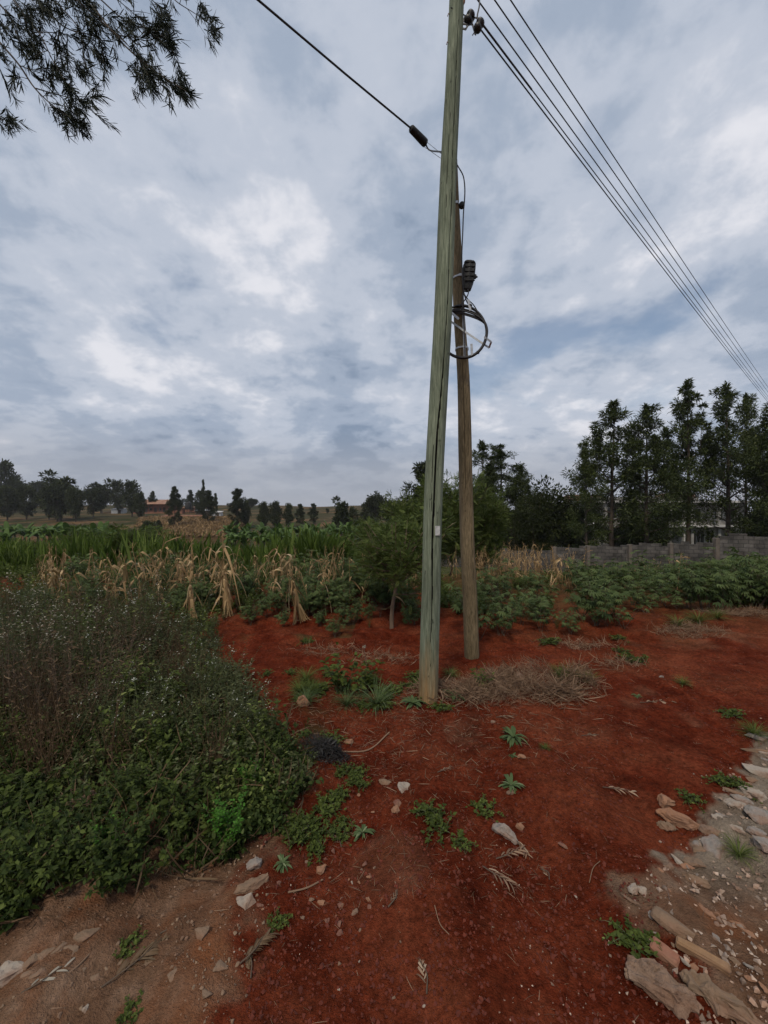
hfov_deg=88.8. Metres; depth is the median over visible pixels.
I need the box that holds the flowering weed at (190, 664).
[162,638,218,688]
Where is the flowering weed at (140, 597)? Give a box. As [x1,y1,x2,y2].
[108,580,158,619]
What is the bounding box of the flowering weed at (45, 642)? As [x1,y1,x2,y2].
[9,612,80,675]
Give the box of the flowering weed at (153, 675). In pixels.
[124,653,166,697]
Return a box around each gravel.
[606,718,761,1023]
[656,747,767,1023]
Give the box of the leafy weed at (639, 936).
[596,913,661,958]
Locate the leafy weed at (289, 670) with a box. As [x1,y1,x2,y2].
[282,667,300,675]
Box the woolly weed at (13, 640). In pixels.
[0,603,36,690]
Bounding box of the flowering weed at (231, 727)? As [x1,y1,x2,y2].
[209,706,260,751]
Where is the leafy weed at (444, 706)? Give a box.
[426,699,454,711]
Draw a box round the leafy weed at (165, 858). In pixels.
[156,814,187,875]
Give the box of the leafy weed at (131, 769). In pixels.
[118,760,149,777]
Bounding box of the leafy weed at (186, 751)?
[174,743,199,764]
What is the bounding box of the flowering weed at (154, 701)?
[135,664,184,724]
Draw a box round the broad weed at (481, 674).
[470,663,494,687]
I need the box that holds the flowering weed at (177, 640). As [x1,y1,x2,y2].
[161,625,194,652]
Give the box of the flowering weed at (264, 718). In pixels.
[247,689,283,736]
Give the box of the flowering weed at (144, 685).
[128,664,159,706]
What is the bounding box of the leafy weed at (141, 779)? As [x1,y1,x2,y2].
[107,765,147,796]
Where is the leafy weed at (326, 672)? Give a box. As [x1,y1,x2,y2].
[321,670,339,678]
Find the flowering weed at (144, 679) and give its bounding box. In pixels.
[119,663,151,713]
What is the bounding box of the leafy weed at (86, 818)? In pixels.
[50,797,96,855]
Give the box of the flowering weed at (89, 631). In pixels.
[54,609,114,666]
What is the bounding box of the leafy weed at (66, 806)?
[47,796,79,819]
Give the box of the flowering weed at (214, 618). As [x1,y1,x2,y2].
[199,609,225,630]
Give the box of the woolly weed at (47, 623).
[25,596,73,664]
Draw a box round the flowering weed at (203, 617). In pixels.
[187,606,213,633]
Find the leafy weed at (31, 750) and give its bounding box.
[12,721,73,765]
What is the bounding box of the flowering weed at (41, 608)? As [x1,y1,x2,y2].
[14,585,67,643]
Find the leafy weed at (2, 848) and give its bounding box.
[0,839,49,885]
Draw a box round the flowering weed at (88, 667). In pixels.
[70,650,106,683]
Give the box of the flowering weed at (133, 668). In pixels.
[111,650,154,692]
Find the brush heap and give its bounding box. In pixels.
[393,654,613,712]
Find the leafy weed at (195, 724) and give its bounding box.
[182,716,209,740]
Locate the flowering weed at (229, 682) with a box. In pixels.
[196,639,261,691]
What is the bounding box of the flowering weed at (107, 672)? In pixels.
[89,661,128,682]
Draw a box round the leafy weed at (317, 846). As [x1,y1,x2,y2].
[297,830,328,866]
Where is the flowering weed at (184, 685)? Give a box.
[164,678,194,708]
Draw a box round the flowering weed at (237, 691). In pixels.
[224,671,247,706]
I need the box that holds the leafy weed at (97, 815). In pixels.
[72,806,113,845]
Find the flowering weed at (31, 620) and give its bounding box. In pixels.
[0,598,64,656]
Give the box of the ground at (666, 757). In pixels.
[0,505,767,1023]
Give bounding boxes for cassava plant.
[18,587,56,605]
[60,559,95,579]
[63,578,101,598]
[67,567,102,588]
[69,553,99,573]
[79,582,110,605]
[110,569,141,594]
[116,584,137,598]
[118,550,160,574]
[135,586,165,612]
[150,566,176,590]
[159,581,188,609]
[164,549,196,582]
[168,581,211,610]
[178,577,219,605]
[179,562,213,580]
[195,559,217,578]
[199,583,230,603]
[220,557,244,576]
[229,574,258,595]
[233,561,261,600]
[237,598,268,624]
[256,592,279,616]
[263,575,287,597]
[264,576,297,607]
[264,589,289,611]
[266,556,295,575]
[273,607,291,626]
[283,548,324,574]
[287,570,320,601]
[291,571,312,598]
[295,580,316,615]
[298,590,324,615]
[300,581,325,615]
[302,577,340,610]
[304,562,334,583]
[313,608,327,625]
[314,571,336,595]
[315,553,334,568]
[320,581,354,611]
[324,615,349,637]
[329,570,362,603]
[332,565,346,584]
[333,602,359,624]
[337,557,360,583]
[340,558,359,593]
[345,562,369,597]
[348,608,363,621]
[350,596,364,609]
[355,568,388,605]
[356,596,377,617]
[363,569,393,604]
[364,569,407,603]
[374,588,393,607]
[383,581,410,604]
[399,585,420,610]
[400,606,420,624]
[403,596,420,624]
[442,581,513,639]
[444,590,462,609]
[456,573,495,596]
[476,556,519,595]
[477,579,502,605]
[480,596,522,635]
[481,582,510,603]
[496,586,517,617]
[497,602,519,619]
[508,592,534,624]
[516,585,550,598]
[519,570,550,596]
[521,593,543,609]
[522,586,559,606]
[525,596,553,630]
[526,570,566,593]
[526,595,547,620]
[527,592,553,617]
[538,598,569,622]
[553,578,619,618]
[558,610,585,634]
[563,552,601,586]
[563,575,620,625]
[566,557,597,587]
[570,570,620,600]
[572,563,612,589]
[573,575,591,590]
[582,576,613,590]
[584,572,633,614]
[585,598,619,624]
[586,601,626,625]
[587,566,619,593]
[596,589,652,628]
[603,558,636,585]
[604,577,638,591]
[609,565,632,586]
[614,569,661,604]
[616,550,649,578]
[624,566,651,588]
[624,584,662,612]
[626,567,649,584]
[628,553,684,579]
[630,552,650,579]
[637,575,667,591]
[641,576,692,607]
[645,572,683,603]
[656,566,695,593]
[659,588,688,609]
[661,558,686,580]
[668,568,710,609]
[675,560,732,610]
[683,553,712,567]
[690,555,767,579]
[693,558,712,568]
[699,559,745,610]
[700,547,767,578]
[702,552,755,571]
[718,561,767,607]
[721,560,767,607]
[728,546,767,596]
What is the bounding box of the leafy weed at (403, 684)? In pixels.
[395,677,417,689]
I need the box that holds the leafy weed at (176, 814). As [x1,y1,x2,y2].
[161,793,183,831]
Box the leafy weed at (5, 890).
[0,873,50,902]
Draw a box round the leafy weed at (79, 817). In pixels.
[33,798,105,871]
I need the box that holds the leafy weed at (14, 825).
[0,818,47,862]
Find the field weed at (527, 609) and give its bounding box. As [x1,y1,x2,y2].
[523,592,536,619]
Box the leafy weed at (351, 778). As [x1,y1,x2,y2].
[344,775,358,786]
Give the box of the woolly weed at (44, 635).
[14,596,77,678]
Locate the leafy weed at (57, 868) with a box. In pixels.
[40,821,94,882]
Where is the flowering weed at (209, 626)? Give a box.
[199,612,218,636]
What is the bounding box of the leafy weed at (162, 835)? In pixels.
[151,809,185,841]
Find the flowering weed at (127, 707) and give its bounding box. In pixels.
[111,689,149,723]
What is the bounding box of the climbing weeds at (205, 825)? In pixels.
[0,698,301,853]
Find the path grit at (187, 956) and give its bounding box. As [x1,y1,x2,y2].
[0,850,274,1023]
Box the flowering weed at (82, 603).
[64,590,99,611]
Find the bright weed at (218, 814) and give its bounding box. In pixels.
[199,784,247,845]
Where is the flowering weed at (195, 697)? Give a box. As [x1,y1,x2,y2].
[178,680,214,713]
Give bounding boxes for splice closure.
[463,260,477,291]
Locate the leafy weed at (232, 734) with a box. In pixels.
[205,719,248,759]
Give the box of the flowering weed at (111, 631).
[98,612,123,643]
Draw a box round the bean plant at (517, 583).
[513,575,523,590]
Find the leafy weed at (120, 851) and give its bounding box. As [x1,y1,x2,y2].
[110,828,147,864]
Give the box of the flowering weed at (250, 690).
[220,662,262,721]
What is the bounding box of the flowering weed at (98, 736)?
[82,714,115,753]
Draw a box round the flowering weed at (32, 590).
[14,571,50,606]
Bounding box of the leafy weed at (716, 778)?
[700,769,733,786]
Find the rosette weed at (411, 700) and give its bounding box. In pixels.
[400,695,428,709]
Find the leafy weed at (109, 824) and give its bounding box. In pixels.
[86,814,126,839]
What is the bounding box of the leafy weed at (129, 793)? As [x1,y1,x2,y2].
[115,756,157,809]
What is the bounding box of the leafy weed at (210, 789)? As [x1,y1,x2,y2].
[194,769,213,792]
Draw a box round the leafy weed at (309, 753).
[297,748,318,764]
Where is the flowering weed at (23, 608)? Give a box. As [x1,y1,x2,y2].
[8,587,40,623]
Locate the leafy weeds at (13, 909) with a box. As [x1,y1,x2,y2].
[0,695,323,934]
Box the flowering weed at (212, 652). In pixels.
[200,635,222,668]
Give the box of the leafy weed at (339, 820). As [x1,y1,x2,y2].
[332,812,351,825]
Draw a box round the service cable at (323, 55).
[257,0,410,128]
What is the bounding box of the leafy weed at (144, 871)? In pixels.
[133,845,160,882]
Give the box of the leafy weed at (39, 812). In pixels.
[0,809,52,862]
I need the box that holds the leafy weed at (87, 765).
[65,742,114,780]
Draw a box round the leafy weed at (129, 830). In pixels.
[109,800,149,852]
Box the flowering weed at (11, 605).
[0,587,28,620]
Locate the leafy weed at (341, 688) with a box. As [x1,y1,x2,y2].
[332,685,350,693]
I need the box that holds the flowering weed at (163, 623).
[118,596,197,655]
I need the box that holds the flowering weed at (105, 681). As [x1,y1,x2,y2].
[79,664,126,699]
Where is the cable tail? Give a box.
[458,289,476,355]
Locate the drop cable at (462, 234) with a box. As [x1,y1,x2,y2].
[457,164,467,303]
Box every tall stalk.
[0,584,38,709]
[0,592,44,672]
[0,594,79,727]
[0,598,17,699]
[0,601,75,706]
[0,611,58,682]
[0,615,78,733]
[0,623,37,716]
[0,633,57,713]
[0,642,47,695]
[2,608,51,726]
[3,571,31,629]
[3,615,54,712]
[4,579,70,661]
[6,596,62,683]
[9,570,81,656]
[9,588,50,643]
[12,589,86,689]
[13,631,95,728]
[15,576,82,650]
[17,616,93,721]
[19,575,82,650]
[21,634,82,708]
[28,635,85,714]
[35,572,83,642]
[44,608,120,728]
[55,583,90,650]
[56,558,96,610]
[65,641,112,700]
[68,603,158,722]
[69,618,112,682]
[75,570,111,637]
[86,611,163,710]
[86,616,138,690]
[97,589,145,649]
[97,605,136,661]
[104,579,154,644]
[104,598,163,671]
[106,590,169,665]
[120,584,156,625]
[139,570,179,611]
[152,557,174,619]
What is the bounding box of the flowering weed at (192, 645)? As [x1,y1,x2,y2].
[179,627,205,664]
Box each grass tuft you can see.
[288,679,312,695]
[288,683,322,705]
[290,667,318,683]
[299,678,326,693]
[329,685,362,713]
[356,674,406,717]
[359,670,381,688]
[441,666,461,677]
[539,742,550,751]
[548,663,575,681]
[552,660,597,685]
[665,612,694,627]
[670,675,692,687]
[681,609,717,626]
[705,607,731,620]
[718,830,765,872]
[735,717,767,741]
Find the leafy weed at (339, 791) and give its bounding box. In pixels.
[329,785,345,797]
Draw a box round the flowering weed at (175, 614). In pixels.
[148,595,192,630]
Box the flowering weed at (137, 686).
[108,660,151,712]
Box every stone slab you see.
[740,748,767,752]
[742,763,767,778]
[745,733,766,740]
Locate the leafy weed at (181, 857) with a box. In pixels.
[152,827,198,862]
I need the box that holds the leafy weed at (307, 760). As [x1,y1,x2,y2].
[301,757,315,767]
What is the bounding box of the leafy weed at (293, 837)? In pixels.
[283,815,316,852]
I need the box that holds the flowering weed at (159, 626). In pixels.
[130,613,181,644]
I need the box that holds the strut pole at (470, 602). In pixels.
[453,163,478,659]
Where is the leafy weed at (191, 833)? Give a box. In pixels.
[184,811,201,835]
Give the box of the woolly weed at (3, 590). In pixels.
[0,573,11,605]
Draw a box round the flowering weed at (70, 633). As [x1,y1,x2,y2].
[43,604,100,670]
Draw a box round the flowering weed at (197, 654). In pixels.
[181,636,216,670]
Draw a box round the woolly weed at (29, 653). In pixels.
[6,619,50,693]
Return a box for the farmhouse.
[133,500,176,513]
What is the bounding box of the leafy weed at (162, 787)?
[138,776,181,814]
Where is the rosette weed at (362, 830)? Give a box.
[353,824,374,841]
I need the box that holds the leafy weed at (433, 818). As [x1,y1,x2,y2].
[414,803,456,848]
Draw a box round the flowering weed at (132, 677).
[104,654,167,703]
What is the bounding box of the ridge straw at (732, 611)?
[278,603,767,671]
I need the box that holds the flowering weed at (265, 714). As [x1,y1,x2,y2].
[233,688,295,742]
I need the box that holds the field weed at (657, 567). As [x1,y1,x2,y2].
[647,561,672,587]
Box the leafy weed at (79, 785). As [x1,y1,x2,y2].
[65,759,97,789]
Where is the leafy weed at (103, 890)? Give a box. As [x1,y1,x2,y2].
[84,857,117,900]
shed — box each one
[111,508,126,513]
[171,507,184,513]
[213,511,222,515]
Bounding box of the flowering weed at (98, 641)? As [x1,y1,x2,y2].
[77,618,113,663]
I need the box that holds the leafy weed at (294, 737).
[271,728,296,748]
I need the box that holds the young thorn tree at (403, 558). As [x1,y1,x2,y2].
[329,501,459,628]
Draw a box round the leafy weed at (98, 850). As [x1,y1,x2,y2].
[85,796,155,871]
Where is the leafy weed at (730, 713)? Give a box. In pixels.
[713,707,746,718]
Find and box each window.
[607,507,616,518]
[694,530,696,543]
[697,530,704,541]
[705,530,714,542]
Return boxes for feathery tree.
[8,538,52,569]
[52,522,171,559]
[349,513,421,566]
[379,486,448,551]
[413,469,494,575]
[460,487,516,574]
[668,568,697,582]
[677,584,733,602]
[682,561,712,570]
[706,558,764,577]
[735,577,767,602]
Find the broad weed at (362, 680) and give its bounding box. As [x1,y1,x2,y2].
[347,654,384,694]
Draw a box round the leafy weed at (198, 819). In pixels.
[166,803,217,841]
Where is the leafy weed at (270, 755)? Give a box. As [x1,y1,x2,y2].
[247,744,287,772]
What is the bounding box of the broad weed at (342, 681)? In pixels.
[319,642,357,694]
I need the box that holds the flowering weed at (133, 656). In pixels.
[115,644,145,675]
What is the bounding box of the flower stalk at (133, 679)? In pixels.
[131,677,139,727]
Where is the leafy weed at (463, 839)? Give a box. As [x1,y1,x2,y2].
[450,829,478,853]
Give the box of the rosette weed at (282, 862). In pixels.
[273,853,292,872]
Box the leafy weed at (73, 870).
[34,825,124,898]
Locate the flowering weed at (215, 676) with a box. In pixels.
[172,641,247,704]
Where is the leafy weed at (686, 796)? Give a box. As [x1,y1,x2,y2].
[674,787,706,812]
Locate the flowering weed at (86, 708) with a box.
[44,674,116,747]
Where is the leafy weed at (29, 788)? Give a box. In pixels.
[9,761,83,803]
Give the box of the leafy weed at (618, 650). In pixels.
[611,646,632,654]
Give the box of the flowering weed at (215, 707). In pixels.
[193,693,216,721]
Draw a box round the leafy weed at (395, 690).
[380,681,406,697]
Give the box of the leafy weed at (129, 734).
[118,720,140,746]
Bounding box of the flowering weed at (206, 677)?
[183,658,228,698]
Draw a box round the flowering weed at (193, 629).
[175,608,217,650]
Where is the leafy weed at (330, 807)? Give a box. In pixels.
[311,789,346,817]
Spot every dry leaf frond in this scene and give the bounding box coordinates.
[21,957,74,992]
[101,932,171,987]
[240,928,279,963]
[245,954,252,978]
[388,889,397,906]
[416,951,427,993]
[482,866,522,893]
[496,845,527,858]
[517,841,532,858]
[537,865,549,879]
[603,786,637,798]
[640,699,675,703]
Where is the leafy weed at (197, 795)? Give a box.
[170,762,211,811]
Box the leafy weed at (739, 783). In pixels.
[716,773,762,803]
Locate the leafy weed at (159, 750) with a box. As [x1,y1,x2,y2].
[137,739,178,768]
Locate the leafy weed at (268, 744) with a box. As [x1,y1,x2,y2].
[250,737,280,761]
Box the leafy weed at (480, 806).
[465,793,503,822]
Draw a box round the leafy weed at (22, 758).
[14,747,36,763]
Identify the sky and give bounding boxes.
[0,0,767,511]
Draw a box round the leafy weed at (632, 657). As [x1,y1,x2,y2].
[614,653,648,664]
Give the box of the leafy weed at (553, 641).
[537,635,561,645]
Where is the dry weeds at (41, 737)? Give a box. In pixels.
[0,580,320,930]
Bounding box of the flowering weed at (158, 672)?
[149,662,172,684]
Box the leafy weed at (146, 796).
[121,781,149,812]
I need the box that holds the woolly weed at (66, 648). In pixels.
[20,606,96,702]
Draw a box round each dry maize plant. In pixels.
[33,560,60,608]
[36,564,50,589]
[41,545,61,594]
[44,547,69,590]
[45,561,75,609]
[53,561,68,590]
[57,551,65,577]
[59,548,71,578]
[67,569,86,601]
[80,550,100,581]
[86,549,98,584]
[92,557,105,580]
[99,557,113,579]
[99,566,112,592]
[99,566,113,597]
[105,560,127,600]
[108,555,137,607]
[112,549,135,587]
[117,560,134,601]
[125,543,143,597]
[134,560,149,594]
[135,549,150,583]
[144,551,165,584]
[144,561,167,604]
[145,530,181,595]
[145,553,160,585]
[146,558,158,583]
[164,543,174,563]
[165,554,188,599]
[167,560,187,590]
[177,553,193,611]
[180,551,190,580]
[181,536,197,606]
[182,551,202,589]
[182,577,201,626]
[193,544,206,578]
[194,567,211,605]
[200,563,231,614]
[202,542,219,563]
[204,557,221,590]
[206,531,247,608]
[207,559,230,602]
[207,561,234,611]
[210,555,219,580]
[215,571,235,617]
[227,548,244,578]
[238,561,250,584]
[249,555,261,576]
[250,552,270,597]
[257,560,288,610]
[266,545,280,582]
[268,565,287,609]
[276,553,286,589]
[277,546,291,577]
[283,556,294,590]
[285,568,302,605]
[286,570,310,624]
[295,567,319,615]
[309,553,324,586]
[317,554,331,604]
[318,561,341,612]
[322,549,336,607]
[328,547,339,578]
[332,553,340,603]
[340,558,361,601]
[358,577,369,608]
[381,563,403,610]
[506,541,519,575]
[548,558,562,589]
[563,559,578,587]
[676,552,689,589]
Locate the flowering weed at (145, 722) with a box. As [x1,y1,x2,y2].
[121,677,179,742]
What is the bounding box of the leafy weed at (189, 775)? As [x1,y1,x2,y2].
[165,761,212,795]
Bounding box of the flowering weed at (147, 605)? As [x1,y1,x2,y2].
[128,583,166,634]
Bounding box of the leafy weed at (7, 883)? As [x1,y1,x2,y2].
[0,842,49,893]
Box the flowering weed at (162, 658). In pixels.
[147,641,184,677]
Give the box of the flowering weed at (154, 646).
[111,614,180,674]
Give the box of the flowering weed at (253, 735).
[230,713,274,753]
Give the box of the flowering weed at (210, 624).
[200,610,218,638]
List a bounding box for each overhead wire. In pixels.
[477,0,766,394]
[481,30,767,401]
[483,25,765,396]
[494,0,767,391]
[510,0,767,386]
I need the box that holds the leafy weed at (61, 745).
[38,743,74,766]
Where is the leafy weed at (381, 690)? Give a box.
[369,683,395,700]
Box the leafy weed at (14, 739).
[0,712,44,754]
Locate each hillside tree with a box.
[146,491,157,507]
[164,486,186,524]
[186,490,193,512]
[198,490,215,521]
[199,479,205,509]
[213,493,218,515]
[227,488,250,525]
[294,504,304,524]
[308,503,318,523]
[399,460,443,513]
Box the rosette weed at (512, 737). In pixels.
[499,726,527,746]
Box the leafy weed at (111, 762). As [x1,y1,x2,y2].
[98,751,144,769]
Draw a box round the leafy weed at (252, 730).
[240,719,278,754]
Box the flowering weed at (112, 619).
[93,602,133,640]
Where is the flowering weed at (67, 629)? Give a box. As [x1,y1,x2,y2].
[48,614,87,652]
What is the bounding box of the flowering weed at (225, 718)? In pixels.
[200,690,254,742]
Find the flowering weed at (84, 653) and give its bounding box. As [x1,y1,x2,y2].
[46,610,116,672]
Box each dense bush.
[484,498,516,547]
[498,507,535,550]
[501,531,526,550]
[508,485,560,550]
[517,475,583,546]
[528,529,560,551]
[550,493,590,547]
[576,536,600,546]
[597,521,627,546]
[614,533,640,546]
[623,511,661,543]
[740,500,767,536]
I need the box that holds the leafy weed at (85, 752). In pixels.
[52,728,97,758]
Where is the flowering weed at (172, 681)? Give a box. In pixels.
[148,664,197,706]
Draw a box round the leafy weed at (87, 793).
[43,775,109,837]
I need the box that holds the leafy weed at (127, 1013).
[115,988,143,1023]
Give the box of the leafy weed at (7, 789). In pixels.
[0,771,14,822]
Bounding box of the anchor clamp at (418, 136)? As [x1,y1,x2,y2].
[409,125,439,157]
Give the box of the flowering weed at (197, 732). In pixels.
[175,705,219,742]
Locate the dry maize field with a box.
[136,515,244,536]
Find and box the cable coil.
[450,304,487,359]
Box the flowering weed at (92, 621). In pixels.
[72,601,110,644]
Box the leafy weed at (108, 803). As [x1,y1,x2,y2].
[76,764,137,817]
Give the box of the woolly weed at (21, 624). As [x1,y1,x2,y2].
[2,586,36,670]
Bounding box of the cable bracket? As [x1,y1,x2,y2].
[452,299,491,354]
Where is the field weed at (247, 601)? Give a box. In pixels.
[233,591,253,608]
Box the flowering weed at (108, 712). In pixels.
[86,667,134,727]
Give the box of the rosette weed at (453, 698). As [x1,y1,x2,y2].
[441,688,464,702]
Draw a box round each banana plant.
[0,521,21,535]
[0,528,14,542]
[14,522,35,542]
[14,523,46,541]
[28,521,62,542]
[42,522,62,544]
[49,522,86,539]
[82,521,109,538]
[95,525,117,538]
[216,520,236,541]
[223,522,240,543]
[223,531,242,546]
[234,530,249,543]
[234,531,255,548]
[238,521,255,545]
[243,526,258,546]
[249,531,269,547]
[252,522,269,548]
[258,527,281,536]
[264,533,277,543]
[274,523,297,531]
[277,530,297,540]
[289,522,303,535]
[293,523,313,533]
[301,521,320,534]
[311,527,333,535]
[322,520,336,534]
[329,523,344,537]
[339,521,356,532]
[345,523,358,541]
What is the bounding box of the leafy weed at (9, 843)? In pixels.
[0,835,34,876]
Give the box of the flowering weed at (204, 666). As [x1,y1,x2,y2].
[193,654,214,680]
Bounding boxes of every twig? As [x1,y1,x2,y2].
[68,953,89,972]
[288,879,322,892]
[343,732,389,752]
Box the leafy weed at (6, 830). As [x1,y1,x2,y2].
[0,810,56,890]
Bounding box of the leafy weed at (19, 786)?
[15,775,72,804]
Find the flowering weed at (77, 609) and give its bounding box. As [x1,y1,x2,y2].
[34,586,103,642]
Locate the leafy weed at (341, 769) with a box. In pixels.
[333,761,360,778]
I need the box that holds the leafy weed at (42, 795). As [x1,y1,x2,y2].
[10,771,81,826]
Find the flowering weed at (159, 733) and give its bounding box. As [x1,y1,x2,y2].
[128,701,173,749]
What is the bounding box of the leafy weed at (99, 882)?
[75,857,148,897]
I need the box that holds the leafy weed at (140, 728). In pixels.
[117,714,164,735]
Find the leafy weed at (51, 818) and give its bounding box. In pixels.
[8,804,80,847]
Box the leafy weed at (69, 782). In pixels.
[36,764,98,795]
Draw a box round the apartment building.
[552,490,749,545]
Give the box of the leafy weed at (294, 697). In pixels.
[288,691,309,700]
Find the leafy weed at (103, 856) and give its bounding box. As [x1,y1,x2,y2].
[85,835,118,865]
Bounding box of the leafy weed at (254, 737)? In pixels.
[246,732,268,754]
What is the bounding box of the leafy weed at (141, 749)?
[129,748,158,772]
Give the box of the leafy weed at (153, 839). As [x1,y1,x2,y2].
[128,825,166,845]
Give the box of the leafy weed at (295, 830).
[277,809,308,846]
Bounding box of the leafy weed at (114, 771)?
[100,760,140,806]
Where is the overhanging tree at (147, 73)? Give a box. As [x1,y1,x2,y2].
[0,0,224,144]
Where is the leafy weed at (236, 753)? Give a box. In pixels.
[214,733,243,772]
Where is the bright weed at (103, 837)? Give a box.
[90,810,129,854]
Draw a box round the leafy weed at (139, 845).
[89,809,146,871]
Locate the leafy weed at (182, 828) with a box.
[174,797,193,840]
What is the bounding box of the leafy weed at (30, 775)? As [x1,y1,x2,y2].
[0,759,43,792]
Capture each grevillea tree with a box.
[456,439,514,511]
[478,443,538,539]
[500,465,540,537]
[561,398,656,546]
[562,441,611,547]
[608,403,719,545]
[636,426,695,545]
[660,377,731,543]
[675,380,766,542]
[710,392,767,533]
[737,402,767,536]
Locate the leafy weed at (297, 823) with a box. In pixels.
[274,807,314,842]
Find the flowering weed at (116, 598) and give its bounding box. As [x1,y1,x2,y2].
[88,583,127,628]
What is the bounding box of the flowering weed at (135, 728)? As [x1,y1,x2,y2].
[102,677,154,751]
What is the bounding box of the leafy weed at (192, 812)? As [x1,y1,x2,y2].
[144,782,196,823]
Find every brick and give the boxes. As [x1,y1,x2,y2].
[650,936,680,967]
[675,936,731,975]
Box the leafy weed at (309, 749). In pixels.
[293,745,313,762]
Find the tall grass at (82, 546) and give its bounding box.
[0,524,364,574]
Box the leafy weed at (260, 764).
[241,746,266,767]
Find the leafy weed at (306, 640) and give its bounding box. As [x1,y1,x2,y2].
[295,636,314,646]
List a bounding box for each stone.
[0,960,23,987]
[20,970,29,977]
[22,953,37,970]
[29,967,44,978]
[37,947,55,959]
[51,942,66,953]
[64,790,101,811]
[69,945,78,955]
[73,927,100,941]
[81,1004,88,1012]
[90,973,99,980]
[144,955,152,965]
[167,968,176,982]
[195,925,209,940]
[202,988,212,997]
[213,959,227,971]
[233,874,268,894]
[236,892,255,910]
[246,857,261,869]
[297,695,309,706]
[316,864,325,874]
[317,900,324,905]
[336,929,342,935]
[343,739,352,744]
[351,908,357,915]
[379,779,390,784]
[391,805,399,812]
[393,799,400,806]
[398,782,409,792]
[492,823,518,844]
[506,790,513,794]
[515,823,524,830]
[517,754,525,758]
[558,841,567,848]
[620,893,641,906]
[624,955,699,1020]
[627,883,639,894]
[638,886,646,897]
[649,906,694,938]
[655,807,699,830]
[656,820,677,830]
[657,793,674,807]
[663,862,674,869]
[670,853,682,864]
[679,969,764,1023]
[680,863,694,869]
[680,956,689,966]
[681,856,706,867]
[682,873,710,888]
[690,963,698,971]
[693,846,705,851]
[698,824,719,835]
[699,904,716,919]
[700,834,727,859]
[711,813,722,819]
[712,933,719,941]
[722,787,744,795]
[723,798,745,812]
[728,956,740,965]
[729,824,745,834]
[730,794,753,804]
[738,786,767,802]
[740,927,755,938]
[743,804,767,824]
[743,962,753,969]
[744,975,756,981]
[745,777,757,782]
[746,826,766,835]
[752,835,767,852]
[753,966,763,975]
[759,981,767,994]
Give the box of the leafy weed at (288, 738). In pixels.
[268,713,309,753]
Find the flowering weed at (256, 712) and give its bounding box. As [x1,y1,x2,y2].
[238,681,271,734]
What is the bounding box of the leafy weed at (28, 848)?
[1,808,78,891]
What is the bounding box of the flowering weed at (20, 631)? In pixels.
[2,613,41,656]
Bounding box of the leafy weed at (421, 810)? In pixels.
[409,798,446,821]
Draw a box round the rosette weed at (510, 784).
[498,773,525,793]
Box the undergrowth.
[0,561,767,627]
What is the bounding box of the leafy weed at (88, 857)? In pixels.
[76,840,115,870]
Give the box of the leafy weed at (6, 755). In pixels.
[0,739,24,762]
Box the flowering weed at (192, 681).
[173,660,211,707]
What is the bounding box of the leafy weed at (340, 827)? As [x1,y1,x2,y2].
[322,816,356,845]
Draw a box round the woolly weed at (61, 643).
[41,601,94,685]
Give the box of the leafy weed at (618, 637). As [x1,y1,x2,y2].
[609,634,629,642]
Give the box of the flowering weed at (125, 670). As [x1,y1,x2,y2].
[102,654,152,697]
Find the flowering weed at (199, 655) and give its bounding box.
[181,634,219,677]
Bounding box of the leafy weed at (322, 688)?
[304,681,331,696]
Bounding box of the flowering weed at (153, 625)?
[119,602,170,661]
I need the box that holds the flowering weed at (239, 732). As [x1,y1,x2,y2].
[224,713,259,746]
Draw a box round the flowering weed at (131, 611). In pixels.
[125,592,156,631]
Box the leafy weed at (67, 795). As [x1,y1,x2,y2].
[63,777,113,803]
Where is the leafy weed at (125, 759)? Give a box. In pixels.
[118,739,140,767]
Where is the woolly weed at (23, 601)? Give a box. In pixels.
[9,577,36,633]
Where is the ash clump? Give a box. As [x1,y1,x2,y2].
[296,730,353,769]
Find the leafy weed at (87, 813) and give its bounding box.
[68,801,118,830]
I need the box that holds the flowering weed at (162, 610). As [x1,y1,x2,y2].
[148,591,179,624]
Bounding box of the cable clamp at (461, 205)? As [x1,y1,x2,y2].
[458,201,463,208]
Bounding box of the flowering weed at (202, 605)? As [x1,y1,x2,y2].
[187,588,216,625]
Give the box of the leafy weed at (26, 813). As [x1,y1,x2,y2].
[12,808,46,846]
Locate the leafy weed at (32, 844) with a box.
[0,819,80,864]
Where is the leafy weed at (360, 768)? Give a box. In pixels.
[344,762,371,780]
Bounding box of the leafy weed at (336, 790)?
[324,784,352,809]
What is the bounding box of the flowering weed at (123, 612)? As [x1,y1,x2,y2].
[113,601,171,664]
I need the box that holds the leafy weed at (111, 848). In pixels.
[70,816,150,888]
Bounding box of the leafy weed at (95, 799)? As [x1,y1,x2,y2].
[81,787,122,825]
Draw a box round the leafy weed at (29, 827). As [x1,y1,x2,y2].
[5,798,52,849]
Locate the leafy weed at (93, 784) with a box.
[72,761,124,795]
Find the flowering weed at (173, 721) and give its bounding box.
[150,690,202,731]
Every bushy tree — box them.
[0,458,21,505]
[0,485,20,520]
[4,476,26,512]
[13,484,38,519]
[26,478,48,498]
[35,488,52,519]
[36,480,75,521]
[38,468,76,519]
[63,485,86,521]
[83,485,105,516]
[89,477,114,512]
[108,479,125,513]
[120,479,141,516]
[131,491,148,517]
[139,520,157,533]
[154,520,162,527]
[193,490,202,514]
[240,500,251,524]
[246,498,258,507]
[256,500,269,525]
[267,500,283,526]
[282,502,294,526]
[331,496,349,535]
[348,506,359,528]
[357,502,370,519]
[363,491,386,521]
[380,498,401,522]
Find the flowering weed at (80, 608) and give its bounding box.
[48,590,103,632]

